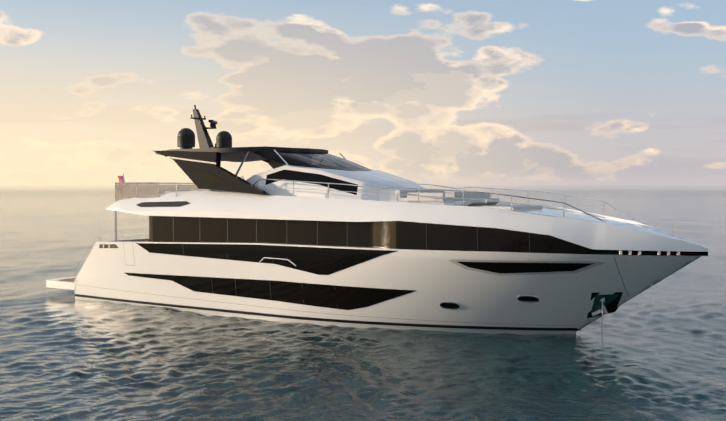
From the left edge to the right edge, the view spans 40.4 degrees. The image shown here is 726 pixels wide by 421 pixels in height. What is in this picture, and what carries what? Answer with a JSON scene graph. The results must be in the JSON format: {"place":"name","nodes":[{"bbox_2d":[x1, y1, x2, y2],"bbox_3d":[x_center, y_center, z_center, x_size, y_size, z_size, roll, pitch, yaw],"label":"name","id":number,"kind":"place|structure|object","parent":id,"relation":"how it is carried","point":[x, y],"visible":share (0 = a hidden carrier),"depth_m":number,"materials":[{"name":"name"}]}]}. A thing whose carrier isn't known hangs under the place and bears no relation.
{"place":"outdoors","nodes":[
{"label":"outdoors","id":0,"kind":"place"},
{"bbox_2d":[0,190,725,420],"bbox_3d":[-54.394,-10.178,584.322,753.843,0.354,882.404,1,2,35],"label":"sea","id":1,"kind":"structure","parent":0,"point":[657,352],"depth_m":28.81,"materials":[{"name":"teal liquid"}]},
{"bbox_2d":[74,242,700,334],"bbox_3d":[-0.180,3.199,37.814,25.926,4.114,7.000,1,2,35],"label":"hull","id":2,"kind":"object","parent":1,"relation":"on","point":[434,279],"visible":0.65,"depth_m":33.02,"materials":[{"name":"white"}]},
{"bbox_2d":[46,277,75,289],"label":"swim platform","id":3,"kind":"structure","parent":2,"relation":"attached to","point":[54,283],"depth_m":43.42,"materials":[{"name":"white"}]},
{"bbox_2d":[60,278,75,281],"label":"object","id":4,"kind":"object","parent":3,"relation":"on","point":[71,279],"visible":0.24,"depth_m":44.30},
{"bbox_2d":[99,244,117,247],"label":"fairlead","id":5,"kind":"object","parent":2,"relation":"attached to","point":[111,246],"visible":0.5,"depth_m":40.87,"materials":[{"name":"silver metal"}]},
{"bbox_2d":[102,239,148,241],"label":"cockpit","id":6,"kind":"object","parent":2,"relation":"on","point":[141,240],"visible":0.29,"depth_m":42.99,"materials":[{"name":"white"}]},
{"bbox_2d":[75,211,116,281],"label":"aft rails","id":7,"kind":"object","parent":6,"relation":"on","point":[115,221],"visible":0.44,"depth_m":40.91,"materials":[{"name":"silver metal"}]},
{"bbox_2d":[136,243,395,274],"bbox_3d":[-2.034,1.657,39.072,12.600,0.971,7.024,1,2,35],"label":"bulwark recess panel","id":8,"kind":"object","parent":2,"relation":"on","point":[321,261],"visible":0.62,"depth_m":35.37,"materials":[{"name":"black"}]},
{"bbox_2d":[125,273,415,309],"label":"windows","id":9,"kind":"structure","parent":2,"relation":"attached to","point":[341,297],"depth_m":35.40,"materials":[{"name":"black glass"}]},
{"bbox_2d":[259,257,295,265],"bbox_3d":[-1.093,1.768,38.416,1.719,0.266,7.028,1,2,35],"label":"handrail","id":10,"kind":"object","parent":2,"relation":"attached to","point":[278,258],"visible":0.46,"depth_m":35.50,"materials":[{"name":"white metal"}]},
{"bbox_2d":[75,284,566,325],"bbox_3d":[-1.706,3.470,38.890,22.000,0.350,6.534,1,2,35],"label":"waterline stripe","id":11,"kind":"object","parent":2,"relation":"on","point":[336,314],"visible":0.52,"depth_m":34.61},
{"bbox_2d":[78,297,575,333],"bbox_3d":[-1.870,4.170,39.023,21.800,0.633,6.432,1,2,35],"label":"hull bottom","id":12,"kind":"object","parent":2,"relation":"attached to","point":[358,324],"visible":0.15,"depth_m":34.14,"materials":[{"name":"grey"}]},
{"bbox_2d":[75,294,580,330],"bbox_3d":[-1.706,3.772,38.898,22.200,0.106,6.467,1,2,35],"label":"boot stripe","id":13,"kind":"object","parent":2,"relation":"attached to","point":[348,321],"visible":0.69,"depth_m":34.71,"materials":[{"name":"black"}]},
{"bbox_2d":[173,216,529,307],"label":"mullions","id":14,"kind":"object","parent":2,"relation":"attached to","point":[317,242],"visible":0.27,"depth_m":35.15,"materials":[{"name":"grey metal"}]},
{"bbox_2d":[105,191,707,255],"bbox_3d":[0.915,0.294,36.971,23.600,2.062,7.000,1,2,35],"label":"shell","id":15,"kind":"object","parent":2,"relation":"on","point":[202,216],"visible":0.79,"depth_m":33.22,"materials":[{"name":"white plastic"}]},
{"bbox_2d":[149,216,152,241],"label":"pillar","id":16,"kind":"structure","parent":15,"relation":"attached to","point":[150,228],"depth_m":39.85,"materials":[{"name":"black metal"}]},
{"bbox_2d":[115,182,197,200],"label":"glass balustrade","id":17,"kind":"object","parent":15,"relation":"on","point":[132,188],"visible":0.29,"depth_m":40.92,"materials":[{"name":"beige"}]},
{"bbox_2d":[137,201,189,206],"bbox_3d":[-6.069,-0.323,41.847,3.050,0.253,6.771,1,2,35],"label":"vent","id":18,"kind":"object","parent":15,"relation":"attached to","point":[164,204],"visible":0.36,"depth_m":39.09,"materials":[{"name":"grey"}]},
{"bbox_2d":[115,174,243,201],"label":"fly rails","id":19,"kind":"object","parent":15,"relation":"on","point":[154,183],"visible":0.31,"depth_m":40.34,"materials":[{"name":"silver metal"}]},
{"bbox_2d":[118,176,123,195],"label":"ensign","id":20,"kind":"object","parent":19,"relation":"attached to","point":[121,179],"visible":0.31,"depth_m":42.01,"materials":[{"name":"red fabric"}]},
{"bbox_2d":[164,189,240,192],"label":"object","id":21,"kind":"object","parent":15,"relation":"on","point":[180,190],"visible":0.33,"depth_m":42.65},
{"bbox_2d":[174,160,280,194],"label":"arch panels","id":22,"kind":"object","parent":15,"relation":"on","point":[237,183],"visible":0.39,"depth_m":37.87,"materials":[{"name":"black metal"}]},
{"bbox_2d":[167,156,229,184],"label":"arch insets","id":23,"kind":"object","parent":22,"relation":"attached to","point":[209,177],"visible":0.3,"depth_m":38.13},
{"bbox_2d":[154,151,275,165],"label":"arch top","id":24,"kind":"structure","parent":22,"relation":"on","point":[215,157],"depth_m":38.51,"materials":[{"name":"black metal"}]},
{"bbox_2d":[156,148,327,161],"bbox_3d":[-4.506,-2.292,40.702,5.836,0.503,5.698,1,2,35],"label":"hardtop","id":25,"kind":"object","parent":22,"relation":"on","point":[233,154],"visible":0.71,"depth_m":38.66,"materials":[{"name":"grey plastic"}]},
{"bbox_2d":[177,105,231,148],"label":"radar mast","id":26,"kind":"object","parent":25,"relation":"on","point":[185,138],"visible":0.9,"depth_m":42.20,"materials":[{"name":"grey"}]},
{"bbox_2d":[229,146,286,147],"bbox_3d":[-4.000,-2.539,40.340,2.400,0.021,2.800,1,2,35],"label":"roof panel","id":27,"kind":"object","parent":25,"relation":"on","point":[258,147],"visible":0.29,"depth_m":39.05,"materials":[{"name":"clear glass"}]},
{"bbox_2d":[241,165,425,201],"bbox_3d":[-0.478,-0.973,37.914,6.800,1.625,5.120,1,2,35],"label":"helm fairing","id":28,"kind":"object","parent":15,"relation":"on","point":[376,179],"visible":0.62,"depth_m":36.35,"materials":[{"name":"white plastic"}]},
{"bbox_2d":[227,149,345,191],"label":"roof support struts","id":29,"kind":"object","parent":28,"relation":"on","point":[243,160],"visible":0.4,"depth_m":37.77,"materials":[{"name":"silver metal"}]},
{"bbox_2d":[252,151,370,170],"bbox_3d":[-1.464,-1.842,38.582,4.009,0.891,4.500,1,2,35],"label":"wind screen","id":30,"kind":"object","parent":28,"relation":"on","point":[317,160],"visible":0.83,"depth_m":37.57,"materials":[{"name":"black"}]},
{"bbox_2d":[253,178,672,236],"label":"deck rails","id":31,"kind":"object","parent":15,"relation":"on","point":[456,190],"visible":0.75,"depth_m":33.90,"materials":[{"name":"silver metal"}]},
{"bbox_2d":[395,190,542,209],"bbox_3d":[3.839,-0.289,34.908,4.460,0.869,3.480,1,2,35],"label":"foredeck seating","id":32,"kind":"object","parent":15,"relation":"on","point":[457,200],"visible":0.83,"depth_m":34.45,"materials":[{"name":"grey"}]},
{"bbox_2d":[619,251,679,254],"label":"bow fairleads","id":33,"kind":"object","parent":15,"relation":"on","point":[658,252],"visible":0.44,"depth_m":30.25,"materials":[{"name":"silver metal"}]},
{"bbox_2d":[440,302,459,308],"bbox_3d":[4.241,3.110,34.716,0.651,0.254,5.008,1,2,35],"label":"porthole frame","id":34,"kind":"object","parent":2,"relation":"attached to","point":[449,308],"visible":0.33,"depth_m":32.77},
{"bbox_2d":[441,303,458,307],"bbox_3d":[4.241,3.110,34.715,0.600,0.211,4.970,1,2,35],"label":"porthole","id":35,"kind":"object","parent":2,"relation":"in","point":[449,305],"visible":0.52,"depth_m":32.78,"materials":[{"name":"black glass"}]},
{"bbox_2d":[458,262,594,272],"bbox_3d":[6.420,1.778,33.154,4.160,0.401,5.969,1,2,35],"label":"bow window","id":36,"kind":"structure","parent":2,"relation":"in","point":[501,267],"depth_m":31.28,"materials":[{"name":"grey glass"}]},
{"bbox_2d":[449,259,604,275],"bbox_3d":[6.444,1.784,33.137,4.700,0.538,6.079,1,2,35],"label":"window frame","id":37,"kind":"object","parent":2,"relation":"on","point":[456,261],"visible":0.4,"depth_m":31.27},
{"bbox_2d":[517,295,538,302],"bbox_3d":[6.289,2.831,33.274,0.652,0.254,3.621,1,2,35],"label":"porthole frame","id":38,"kind":"object","parent":2,"relation":"attached to","point":[528,295],"visible":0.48,"depth_m":31.91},
{"bbox_2d":[518,296,538,301],"bbox_3d":[6.288,2.831,33.273,0.600,0.211,3.580,1,2,35],"label":"porthole","id":39,"kind":"object","parent":2,"relation":"in","point":[527,298],"visible":0.5,"depth_m":31.94,"materials":[{"name":"black glass"}]},
{"bbox_2d":[591,305,607,315],"bbox_3d":[7.850,3.108,32.187,0.551,0.668,0.663,1,2,35],"label":"anchor","id":40,"kind":"object","parent":2,"relation":"on","point":[605,311],"visible":0.46,"depth_m":31.89,"materials":[{"name":"silver metal"}]},
{"bbox_2d":[600,298,604,338],"bbox_3d":[7.693,3.638,31.656,0.140,1.657,0.102,1,2,35],"label":"anchor chain","id":41,"kind":"object","parent":2,"relation":"attached to","point":[603,300],"visible":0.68,"depth_m":31.62,"materials":[{"name":"silver metal"}]},
{"bbox_2d":[587,292,622,317],"bbox_3d":[7.988,3.057,32.089,1.270,0.960,1.787,1,2,35],"label":"anchor recess","id":42,"kind":"object","parent":2,"relation":"on","point":[611,307],"visible":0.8,"depth_m":31.79,"materials":[{"name":"black metal"}]},
{"bbox_2d":[590,294,619,314],"bbox_3d":[7.996,3.036,32.082,1.030,0.770,1.573,1,2,35],"label":"anchor pocket plate","id":43,"kind":"object","parent":2,"relation":"in","point":[597,303],"visible":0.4,"depth_m":31.68,"materials":[{"name":"teal metal"}]},
{"bbox_2d":[614,257,628,296],"bbox_3d":[8.584,2.081,31.646,0.025,1.350,2.860,1,2,35],"label":"hull seam","id":44,"kind":"object","parent":2,"relation":"attached to","point":[621,277],"visible":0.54,"depth_m":30.98,"materials":[{"name":"grey"}]},
{"bbox_2d":[0,185,725,190],"bbox_3d":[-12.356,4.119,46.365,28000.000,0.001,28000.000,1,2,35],"label":"horizon","id":45,"kind":"structure","parent":0,"point":[519,187],"depth_m":2061.89,"materials":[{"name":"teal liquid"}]},
{"bbox_2d":[0,0,725,184],"label":"sky","id":46,"kind":"structure","parent":0,"point":[435,92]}
]}

